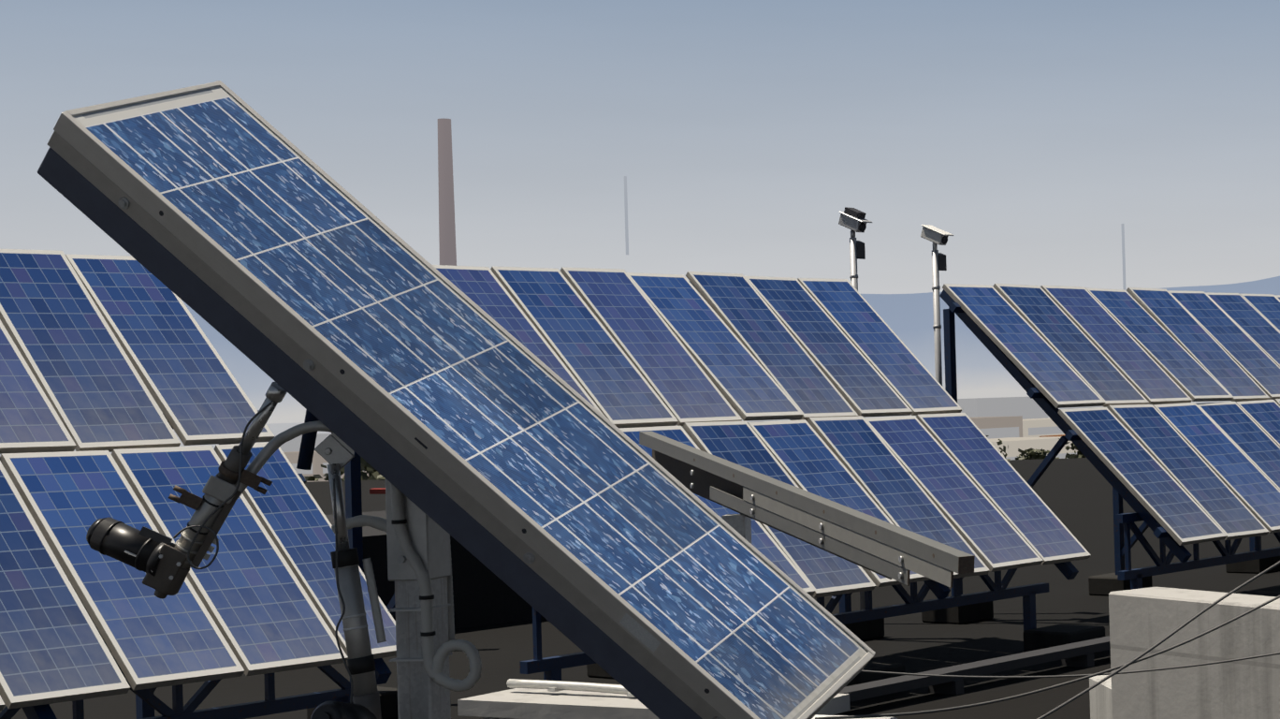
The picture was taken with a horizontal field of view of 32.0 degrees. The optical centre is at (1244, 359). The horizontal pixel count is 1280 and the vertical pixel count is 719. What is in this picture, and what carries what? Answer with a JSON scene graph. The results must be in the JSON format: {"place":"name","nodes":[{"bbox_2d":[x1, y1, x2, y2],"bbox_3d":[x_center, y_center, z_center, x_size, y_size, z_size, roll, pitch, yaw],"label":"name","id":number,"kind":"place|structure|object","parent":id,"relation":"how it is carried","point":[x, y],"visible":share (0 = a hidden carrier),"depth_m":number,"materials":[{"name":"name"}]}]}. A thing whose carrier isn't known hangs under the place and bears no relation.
{"place":"outdoors","nodes":[
{"label":"outdoors","id":0,"kind":"place"},
{"bbox_2d":[255,439,322,447],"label":"hills","id":1,"kind":"structure","parent":0,"point":[295,443],"depth_m":489.28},
{"bbox_2d":[290,462,329,473],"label":"block windows","id":2,"kind":"structure","parent":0,"point":[301,471],"depth_m":252.18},
{"bbox_2d":[369,488,385,494],"bbox_3d":[-6.898,1.083,17.055,0.550,0.058,0.100,-2,-1,1],"label":"red stripe","id":3,"kind":"object","parent":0,"point":[377,490],"visible":0.36,"depth_m":17.01,"materials":[{"name":"paint"}]},
{"bbox_2d":[0,400,1236,455],"bbox_3d":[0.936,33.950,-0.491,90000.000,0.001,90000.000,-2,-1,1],"label":"city plain","id":4,"kind":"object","parent":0,"point":[275,429],"depth_m":4173.95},
{"bbox_2d":[274,433,331,451],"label":"block","id":5,"kind":"structure","parent":4,"relation":"on","point":[321,436],"depth_m":490.19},
{"bbox_2d":[283,450,368,481],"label":"block","id":6,"kind":"structure","parent":4,"relation":"on","point":[318,459],"depth_m":251.70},
{"bbox_2d":[304,464,363,481],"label":"tree","id":7,"kind":"object","parent":4,"relation":"on","point":[312,478],"visible":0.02,"depth_m":75.91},
{"bbox_2d":[312,463,374,479],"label":"tree","id":8,"kind":"object","parent":4,"relation":"on","point":[369,470],"visible":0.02,"depth_m":68.07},
{"bbox_2d":[360,456,385,479],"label":"tree","id":9,"kind":"object","parent":4,"relation":"on","point":[375,474],"depth_m":60.41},
{"bbox_2d":[437,118,456,265],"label":"chimney","id":10,"kind":"object","parent":4,"relation":"on","point":[447,233],"visible":0.35,"depth_m":1509.06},
{"bbox_2d":[0,457,1279,718],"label":"roof slab","id":11,"kind":"structure","parent":4,"relation":"on","point":[1074,495],"depth_m":16.90,"materials":[{"name":"concrete"}]},
{"bbox_2d":[0,409,392,718],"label":"steel frame","id":12,"kind":"object","parent":11,"relation":"on","point":[148,702],"visible":0.12,"depth_m":10.60,"materials":[{"name":"blue paint"}]},
{"bbox_2d":[0,320,75,453],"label":"solar panel","id":13,"kind":"object","parent":12,"relation":"on","point":[30,420],"visible":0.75,"depth_m":10.66,"materials":[{"name":"glass"}]},
{"bbox_2d":[0,460,130,709],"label":"solar panel","id":14,"kind":"object","parent":12,"relation":"on","point":[53,647],"visible":1,"depth_m":9.64,"materials":[{"name":"glass"}]},
{"bbox_2d":[0,248,180,451],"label":"solar panel","id":15,"kind":"object","parent":12,"relation":"on","point":[86,374],"visible":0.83,"depth_m":11.19,"materials":[{"name":"glass"}]},
{"bbox_2d":[0,450,244,689],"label":"solar panel","id":16,"kind":"object","parent":12,"relation":"on","point":[149,636],"visible":0.77,"depth_m":10.11,"materials":[{"name":"glass"}]},
{"bbox_2d":[65,254,274,445],"bbox_3d":[-6.071,-0.071,11.691,1.630,0.040,0.496,44,24,25],"label":"solar panel","id":17,"kind":"object","parent":12,"relation":"on","point":[195,389],"visible":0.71,"depth_m":11.64,"materials":[{"name":"glass"}]},
{"bbox_2d":[111,445,348,675],"bbox_3d":[-5.228,1.004,10.666,1.630,0.040,0.526,45,23,25],"label":"solar panel","id":18,"kind":"object","parent":12,"relation":"on","point":[257,603],"visible":0.71,"depth_m":10.60,"materials":[{"name":"glass"}]},
{"bbox_2d":[214,441,396,658],"bbox_3d":[-4.970,1.001,11.047,1.630,0.040,0.346,45,25,25],"label":"solar panel","id":19,"kind":"object","parent":12,"relation":"on","point":[292,516],"visible":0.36,"depth_m":11.03,"materials":[{"name":"glass"}]},
{"bbox_2d":[46,509,544,629],"bbox_3d":[-7.786,2.019,21.071,4.000,0.900,7.000,-2,-1,34],"label":"plant room","id":20,"kind":"object","parent":11,"relation":"on","point":[483,594],"visible":0.07,"depth_m":18.70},
{"bbox_2d":[394,576,450,718],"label":"post","id":21,"kind":"object","parent":11,"relation":"on","point":[422,693],"depth_m":3.38,"materials":[{"name":"metal"}]},
{"bbox_2d":[235,420,334,497],"bbox_3d":[-1.466,0.147,3.296,0.269,0.136,0.069,-1,-1,-28],"label":"curved pipe","id":22,"kind":"object","parent":21,"relation":"attached to","point":[272,445],"visible":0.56,"depth_m":3.27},
{"bbox_2d":[314,432,354,469],"bbox_3d":[-1.452,0.116,3.310,0.064,0.123,0.014,-2,-1,1],"label":"bracket plate","id":23,"kind":"object","parent":22,"relation":"attached to","point":[332,448],"visible":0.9,"depth_m":3.31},
{"bbox_2d":[187,494,436,636],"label":"cable ties","id":24,"kind":"object","parent":21,"relation":"attached to","point":[425,597],"visible":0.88,"depth_m":3.35,"materials":[{"name":"plastic"}]},
{"bbox_2d":[331,483,481,691],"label":"conduits","id":25,"kind":"object","parent":21,"relation":"attached to","point":[433,664],"visible":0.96,"depth_m":3.35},
{"bbox_2d":[385,478,450,581],"bbox_3d":[-1.357,0.252,3.406,0.079,0.215,0.079,-2,-1,1],"label":"post bracket","id":26,"kind":"object","parent":21,"relation":"attached to","point":[429,537],"visible":0.46,"depth_m":3.37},
{"bbox_2d":[395,534,406,563],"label":"post bracket bolts","id":27,"kind":"object","parent":26,"relation":"attached to","point":[400,559],"visible":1,"depth_m":3.36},
{"bbox_2d":[387,603,452,661],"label":"metal straps","id":28,"kind":"object","parent":21,"relation":"attached to","point":[409,659],"visible":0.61,"depth_m":3.36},
{"bbox_2d":[47,80,875,718],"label":"tracker frame","id":29,"kind":"object","parent":21,"relation":"attached to","point":[506,511],"visible":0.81,"depth_m":3.16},
{"bbox_2d":[174,473,236,567],"bbox_3d":[-1.638,0.255,3.259,0.118,0.151,0.052,-2,-1,1],"label":"actuator tube","id":30,"kind":"object","parent":29,"relation":"attached to","point":[204,511],"visible":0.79,"depth_m":3.25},
{"bbox_2d":[142,543,190,597],"bbox_3d":[-1.698,0.333,3.266,0.089,0.088,0.060,-2,-1,1],"label":"gearbox","id":31,"kind":"object","parent":30,"relation":"attached to","point":[161,583],"visible":0.92,"depth_m":3.25,"materials":[{"name":"metal"}]},
{"bbox_2d":[86,517,175,576],"bbox_3d":[-1.750,0.297,3.264,0.134,0.099,0.060,-2,-1,1],"label":"electric motor","id":32,"kind":"object","parent":31,"relation":"attached to","point":[111,537],"visible":0.92,"depth_m":3.24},
{"bbox_2d":[203,538,218,560],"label":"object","id":33,"kind":"object","parent":30,"relation":"attached to","point":[207,555],"visible":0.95,"depth_m":3.27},
{"bbox_2d":[189,490,241,567],"bbox_3d":[-1.621,0.267,3.266,0.103,0.127,0.019,-2,-1,13],"label":"actuator rod","id":34,"kind":"object","parent":30,"relation":"attached to","point":[216,526],"visible":0.71,"depth_m":3.26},
{"bbox_2d":[202,475,236,503],"bbox_3d":[-1.607,0.205,3.255,0.070,0.048,0.061,-2,-1,1],"label":"junction box","id":35,"kind":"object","parent":30,"relation":"attached to","point":[218,488],"depth_m":3.23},
{"bbox_2d":[217,445,252,484],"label":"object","id":36,"kind":"object","parent":35,"relation":"attached to","point":[232,461],"visible":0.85,"depth_m":3.23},
{"bbox_2d":[236,381,286,453],"bbox_3d":[-1.532,0.091,3.234,0.087,0.112,0.036,-2,-1,1],"label":"actuator rod","id":37,"kind":"object","parent":36,"relation":"in","point":[275,392],"visible":0.96,"depth_m":3.23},
{"bbox_2d":[168,460,272,509],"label":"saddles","id":38,"kind":"object","parent":30,"relation":"attached to","point":[194,501],"visible":0.92,"depth_m":3.24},
{"bbox_2d":[173,400,353,702],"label":"cables","id":39,"kind":"object","parent":30,"relation":"attached to","point":[217,542],"visible":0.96,"depth_m":3.22,"materials":[{"name":"rubber"}]},
{"bbox_2d":[327,463,349,550],"bbox_3d":[-1.440,0.236,3.298,0.030,0.143,0.018,-2,-1,-6],"label":"metal rod","id":40,"kind":"object","parent":29,"relation":"attached to","point":[333,470],"visible":0.84,"depth_m":3.29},
{"bbox_2d":[310,699,382,718],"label":"motor housing","id":41,"kind":"object","parent":29,"relation":"attached to","point":[331,709],"visible":0.94,"depth_m":3.21,"materials":[{"name":"black metal"}]},
{"bbox_2d":[352,691,381,718],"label":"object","id":42,"kind":"object","parent":41,"relation":"attached to","point":[370,703],"visible":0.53,"depth_m":3.28,"materials":[{"name":"metal"}]},
{"bbox_2d":[334,564,378,696],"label":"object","id":43,"kind":"object","parent":29,"relation":"attached to","point":[357,642],"visible":0.81,"depth_m":3.28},
{"bbox_2d":[333,564,368,630],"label":"clamp bands","id":44,"kind":"object","parent":43,"relation":"attached to","point":[356,627],"visible":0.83,"depth_m":3.28,"materials":[{"name":"black plastic"}]},
{"bbox_2d":[330,547,375,674],"bbox_3d":[-1.417,0.400,3.298,0.062,0.200,0.042,-2,-1,1],"label":"pipe collar","id":45,"kind":"object","parent":43,"relation":"attached to","point":[364,663],"visible":0.94,"depth_m":3.28,"materials":[{"name":"metal"}]},
{"bbox_2d":[37,146,702,718],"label":"tracker channel","id":46,"kind":"object","parent":29,"relation":"attached to","point":[505,564],"visible":0.29,"depth_m":3.19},
{"bbox_2d":[117,196,720,718],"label":"bolts","id":47,"kind":"object","parent":29,"relation":"attached to","point":[307,363],"visible":1,"depth_m":3.17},
{"bbox_2d":[159,210,709,693],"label":"tracker frame holes","id":48,"kind":"object","parent":29,"relation":"attached to","point":[161,212],"visible":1,"depth_m":3.16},
{"bbox_2d":[72,86,868,718],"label":"solar panel","id":49,"kind":"object","parent":29,"relation":"attached to","point":[509,417],"visible":1,"depth_m":3.30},
{"bbox_2d":[619,611,660,652],"bbox_3d":[-0.917,0.414,3.150,0.070,0.022,0.003,41,20,2],"label":"label plate","id":50,"kind":"object","parent":29,"relation":"attached to","point":[640,632],"visible":1,"depth_m":3.15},
{"bbox_2d":[484,716,516,718],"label":"parapet","id":51,"kind":"structure","parent":11,"relation":"on","point":[498,718],"depth_m":6.54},
{"bbox_2d":[457,683,850,718],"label":"concrete block","id":52,"kind":"structure","parent":51,"relation":"on","point":[523,703],"depth_m":6.42,"materials":[{"name":"concrete"}]},
{"bbox_2d":[506,678,635,697],"bbox_3d":[-1.863,1.032,6.442,1.110,0.045,0.050,-2,-1,25],"label":"parapet conduit","id":53,"kind":"object","parent":52,"relation":"on","point":[554,685],"visible":0.38,"depth_m":6.56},
{"bbox_2d":[811,713,897,718],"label":"white roof pipe","id":54,"kind":"object","parent":51,"relation":"attached to","point":[817,715],"visible":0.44,"depth_m":6.09,"materials":[{"name":"paint"}]},
{"bbox_2d":[344,280,1078,682],"bbox_3d":[-3.532,0.812,14.439,2.575,2.883,4.736,-2,-1,34],"label":"steel frame","id":55,"kind":"object","parent":11,"relation":"on","point":[552,666],"visible":0.17,"depth_m":14.35,"materials":[{"name":"blue paint"}]},
{"bbox_2d":[296,408,319,469],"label":"blue struts","id":56,"kind":"object","parent":55,"relation":"attached to","point":[306,451],"visible":0.19,"depth_m":14.01,"materials":[{"name":"paint"}]},
{"bbox_2d":[432,264,604,415],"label":"solar panel","id":57,"kind":"object","parent":55,"relation":"on","point":[485,289],"visible":0.29,"depth_m":13.79,"materials":[{"name":"glass"}]},
{"bbox_2d":[490,266,678,427],"bbox_3d":[-4.477,-0.096,14.044,1.630,0.041,0.543,46,24,25],"label":"solar panel","id":58,"kind":"object","parent":55,"relation":"on","point":[612,381],"visible":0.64,"depth_m":14.01,"materials":[{"name":"glass"}]},
{"bbox_2d":[560,266,741,426],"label":"solar panel","id":59,"kind":"object","parent":55,"relation":"on","point":[650,344],"visible":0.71,"depth_m":14.48,"materials":[{"name":"glass"}]},
{"bbox_2d":[626,272,803,420],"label":"solar panel","id":60,"kind":"object","parent":55,"relation":"on","point":[743,380],"visible":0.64,"depth_m":14.93,"materials":[{"name":"glass"}]},
{"bbox_2d":[619,425,815,595],"bbox_3d":[-3.416,0.976,13.336,1.630,0.042,0.543,44,23,26],"label":"solar panel","id":61,"kind":"object","parent":55,"relation":"on","point":[764,544],"visible":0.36,"depth_m":13.36,"materials":[{"name":"glass"}]},
{"bbox_2d":[685,271,858,420],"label":"solar panel","id":62,"kind":"object","parent":55,"relation":"on","point":[741,308],"visible":0.79,"depth_m":15.43,"materials":[{"name":"glass"}]},
{"bbox_2d":[682,420,875,597],"bbox_3d":[-3.101,0.973,13.806,1.630,0.040,0.543,46,24,25],"label":"solar panel","id":63,"kind":"object","parent":55,"relation":"on","point":[823,573],"visible":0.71,"depth_m":13.81,"materials":[{"name":"glass"}]},
{"bbox_2d":[744,276,912,417],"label":"solar panel","id":64,"kind":"object","parent":55,"relation":"on","point":[855,378],"visible":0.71,"depth_m":15.88,"materials":[{"name":"glass"}]},
{"bbox_2d":[747,419,930,586],"bbox_3d":[-2.781,0.967,14.275,1.630,0.042,0.543,45,24,25],"label":"solar panel","id":65,"kind":"object","parent":55,"relation":"on","point":[805,456],"visible":0.64,"depth_m":14.39,"materials":[{"name":"glass"}]},
{"bbox_2d":[797,277,962,415],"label":"solar panel","id":66,"kind":"object","parent":55,"relation":"on","point":[891,357],"visible":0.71,"depth_m":16.36,"materials":[{"name":"glass"}]},
{"bbox_2d":[806,415,989,578],"bbox_3d":[-2.466,0.966,14.746,1.630,0.041,0.543,46,23,25],"label":"solar panel","id":67,"kind":"object","parent":55,"relation":"on","point":[875,467],"visible":0.79,"depth_m":14.78,"materials":[{"name":"glass"}]},
{"bbox_2d":[864,415,1043,571],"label":"solar panel","id":68,"kind":"object","parent":55,"relation":"on","point":[992,536],"visible":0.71,"depth_m":15.17,"materials":[{"name":"glass"}]},
{"bbox_2d":[916,412,1090,565],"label":"solar panel","id":69,"kind":"object","parent":55,"relation":"on","point":[992,472],"visible":0.86,"depth_m":15.65,"materials":[{"name":"glass"}]},
{"bbox_2d":[306,555,1279,718],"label":"concrete blocks","id":70,"kind":"structure","parent":11,"relation":"on","point":[1055,634],"depth_m":16.63,"materials":[{"name":"concrete"}]},
{"bbox_2d":[639,431,973,584],"bbox_3d":[-1.185,0.356,5.296,0.037,0.343,2.075,-1,-1,-35],"label":"metal rail","id":71,"kind":"object","parent":11,"relation":"on","point":[912,543],"visible":1,"depth_m":5.09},
{"bbox_2d":[652,449,891,579],"bbox_3d":[-1.287,0.363,5.484,0.004,0.339,1.672,-1,-1,-35],"label":"spare arm web","id":72,"kind":"object","parent":71,"relation":"attached to","point":[702,480],"visible":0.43,"depth_m":5.82},
{"bbox_2d":[689,469,903,578],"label":"bolts","id":73,"kind":"object","parent":71,"relation":"attached to","point":[821,541],"visible":1,"depth_m":5.03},
{"bbox_2d":[693,458,974,587],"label":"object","id":74,"kind":"object","parent":71,"relation":"attached to","point":[966,564],"visible":1,"depth_m":4.45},
{"bbox_2d":[742,486,950,586],"bbox_3d":[-0.974,0.412,4.963,0.004,0.191,1.212,-1,-1,-35],"label":"metal rail","id":75,"kind":"object","parent":71,"relation":"attached to","point":[910,561],"visible":1,"depth_m":4.89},
{"bbox_2d":[849,237,865,610],"bbox_3d":[-3.341,0.618,17.967,0.072,3.346,0.072,-2,-1,1],"label":"mast pole","id":76,"kind":"object","parent":11,"relation":"on","point":[853,275],"visible":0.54,"depth_m":17.96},
{"bbox_2d":[838,211,872,237],"bbox_3d":[-3.376,-1.172,17.974,0.307,0.235,0.130,-2,-1,34],"label":"security camera","id":77,"kind":"object","parent":76,"relation":"on","point":[852,224],"visible":0.88,"depth_m":17.94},
{"bbox_2d":[843,206,866,259],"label":"security camera parts","id":78,"kind":"object","parent":76,"relation":"attached to","point":[860,244],"visible":0.9,"depth_m":17.97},
{"bbox_2d":[931,249,948,596],"bbox_3d":[-2.719,0.650,18.556,0.072,3.256,0.072,-2,-1,1],"label":"mast pole","id":79,"kind":"object","parent":11,"relation":"on","point":[937,325],"visible":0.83,"depth_m":18.55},
{"bbox_2d":[920,224,954,249],"bbox_3d":[-2.752,-1.095,18.563,0.307,0.235,0.130,-2,-1,34],"label":"security camera","id":80,"kind":"object","parent":79,"relation":"on","point":[935,235],"visible":0.94,"depth_m":18.53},
{"bbox_2d":[938,235,947,270],"bbox_3d":[-2.702,-0.948,18.582,0.115,0.302,0.201,-1,-1,-38],"label":"mast lens","id":81,"kind":"object","parent":79,"relation":"attached to","point":[942,265],"visible":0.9,"depth_m":18.59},
{"bbox_2d":[838,635,1110,701],"bbox_3d":[-1.576,2.115,14.224,0.240,0.150,19.320,-2,-1,34],"label":"cable tray","id":82,"kind":"object","parent":11,"relation":"on","point":[1080,653],"visible":0.54,"depth_m":13.81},
{"bbox_2d":[1089,674,1112,718],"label":"concrete post","id":83,"kind":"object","parent":11,"relation":"on","point":[1100,701],"depth_m":10.32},
{"bbox_2d":[939,289,1279,596],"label":"steel frame","id":84,"kind":"object","parent":11,"relation":"on","point":[1124,523],"visible":0.35,"depth_m":17.48,"materials":[{"name":"blue paint"}]},
{"bbox_2d":[942,283,1105,407],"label":"solar panel","id":85,"kind":"object","parent":84,"relation":"on","point":[1031,354],"visible":0.93,"depth_m":17.79,"materials":[{"name":"glass"}]},
{"bbox_2d":[993,283,1149,407],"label":"solar panel","id":86,"kind":"object","parent":84,"relation":"on","point":[1056,328],"visible":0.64,"depth_m":18.36,"materials":[{"name":"glass"}]},
{"bbox_2d":[1040,285,1192,404],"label":"solar panel","id":87,"kind":"object","parent":84,"relation":"on","point":[1145,374],"visible":0.79,"depth_m":18.88,"materials":[{"name":"glass"}]},
{"bbox_2d":[1057,407,1227,545],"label":"solar panel","id":88,"kind":"object","parent":84,"relation":"on","point":[1151,484],"visible":0.93,"depth_m":17.09,"materials":[{"name":"glass"}]},
{"bbox_2d":[1085,287,1233,401],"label":"solar panel","id":89,"kind":"object","parent":84,"relation":"on","point":[1184,369],"visible":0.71,"depth_m":19.42,"materials":[{"name":"glass"}]},
{"bbox_2d":[1106,404,1268,539],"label":"solar panel","id":90,"kind":"object","parent":84,"relation":"on","point":[1166,444],"visible":0.79,"depth_m":17.65,"materials":[{"name":"glass"}]},
{"bbox_2d":[1126,287,1269,401],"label":"solar panel","id":91,"kind":"object","parent":84,"relation":"on","point":[1173,317],"visible":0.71,"depth_m":19.97,"materials":[{"name":"glass"}]},
{"bbox_2d":[1152,402,1279,533],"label":"solar panel","id":92,"kind":"object","parent":84,"relation":"on","point":[1246,481],"visible":0.82,"depth_m":18.21,"materials":[{"name":"glass"}]},
{"bbox_2d":[1167,290,1279,399],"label":"solar panel","id":93,"kind":"object","parent":84,"relation":"on","point":[1251,357],"visible":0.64,"depth_m":20.54,"materials":[{"name":"glass"}]},
{"bbox_2d":[1196,401,1279,490],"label":"solar panel","id":94,"kind":"object","parent":84,"relation":"on","point":[1251,439],"visible":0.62,"depth_m":18.87,"materials":[{"name":"glass"}]},
{"bbox_2d":[1205,291,1279,366],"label":"solar panel","id":95,"kind":"object","parent":84,"relation":"on","point":[1261,331],"visible":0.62,"depth_m":21.19,"materials":[{"name":"glass"}]},
{"bbox_2d":[1236,399,1279,446],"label":"solar panel","id":96,"kind":"object","parent":84,"relation":"on","point":[1264,414],"visible":0.8,"depth_m":19.45,"materials":[{"name":"glass"}]},
{"bbox_2d":[1240,293,1279,332],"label":"solar panel","id":97,"kind":"object","parent":84,"relation":"on","point":[1267,306],"visible":0.8,"depth_m":21.78,"materials":[{"name":"glass"}]},
{"bbox_2d":[1108,586,1279,718],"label":"concrete plinth","id":98,"kind":"structure","parent":11,"relation":"on","point":[1142,619],"depth_m":9.37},
{"bbox_2d":[969,415,1022,436],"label":"block","id":99,"kind":"structure","parent":4,"relation":"on","point":[984,422],"depth_m":261.01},
{"bbox_2d":[979,426,1018,438],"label":"block windows","id":100,"kind":"structure","parent":99,"relation":"in","point":[1001,432],"depth_m":260.94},
{"bbox_2d":[957,396,1048,418],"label":"block","id":101,"kind":"structure","parent":4,"relation":"on","point":[977,402],"depth_m":414.26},
{"bbox_2d":[959,403,1045,419],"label":"block windows","id":102,"kind":"structure","parent":101,"relation":"in","point":[1003,407],"depth_m":414.68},
{"bbox_2d":[989,436,1077,457],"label":"block","id":103,"kind":"structure","parent":4,"relation":"on","point":[1015,443],"depth_m":176.71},
{"bbox_2d":[1005,451,1076,460],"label":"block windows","id":104,"kind":"structure","parent":103,"relation":"in","point":[1061,456],"depth_m":179.25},
{"bbox_2d":[996,437,1086,460],"bbox_3d":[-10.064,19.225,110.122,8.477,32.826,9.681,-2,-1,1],"label":"bushes","id":105,"kind":"object","parent":4,"relation":"on","point":[1031,453],"depth_m":109.85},
{"bbox_2d":[1022,417,1064,436],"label":"block","id":106,"kind":"structure","parent":4,"relation":"on","point":[1027,423],"depth_m":368.45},
{"bbox_2d":[1028,425,1063,435],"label":"block windows","id":107,"kind":"structure","parent":106,"relation":"in","point":[1043,430],"depth_m":369.74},
{"bbox_2d":[0,0,1279,293],"label":"sky","id":108,"kind":"structure","parent":0,"point":[1026,133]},
{"bbox_2d":[155,276,1279,423],"bbox_3d":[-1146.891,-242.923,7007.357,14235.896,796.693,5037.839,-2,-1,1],"label":"hills","id":109,"kind":"structure","parent":0,"point":[981,371],"depth_m":9392.73,"materials":[{"name":"blue"}]},
{"bbox_2d":[721,513,751,543],"bbox_3d":[-1.337,1.246,5.555,0.062,1.661,0.062,-2,-1,1],"label":"spare arm post","id":110,"kind":"object","parent":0,"point":[740,524],"visible":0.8,"depth_m":5.53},
{"bbox_2d":[624,175,1126,290],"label":"skyline masts","id":111,"kind":"object","parent":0,"point":[627,231],"visible":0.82,"depth_m":1205.68},
{"bbox_2d":[814,560,1279,718],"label":"cables","id":112,"kind":"object","parent":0,"point":[1124,665],"visible":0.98,"depth_m":5.66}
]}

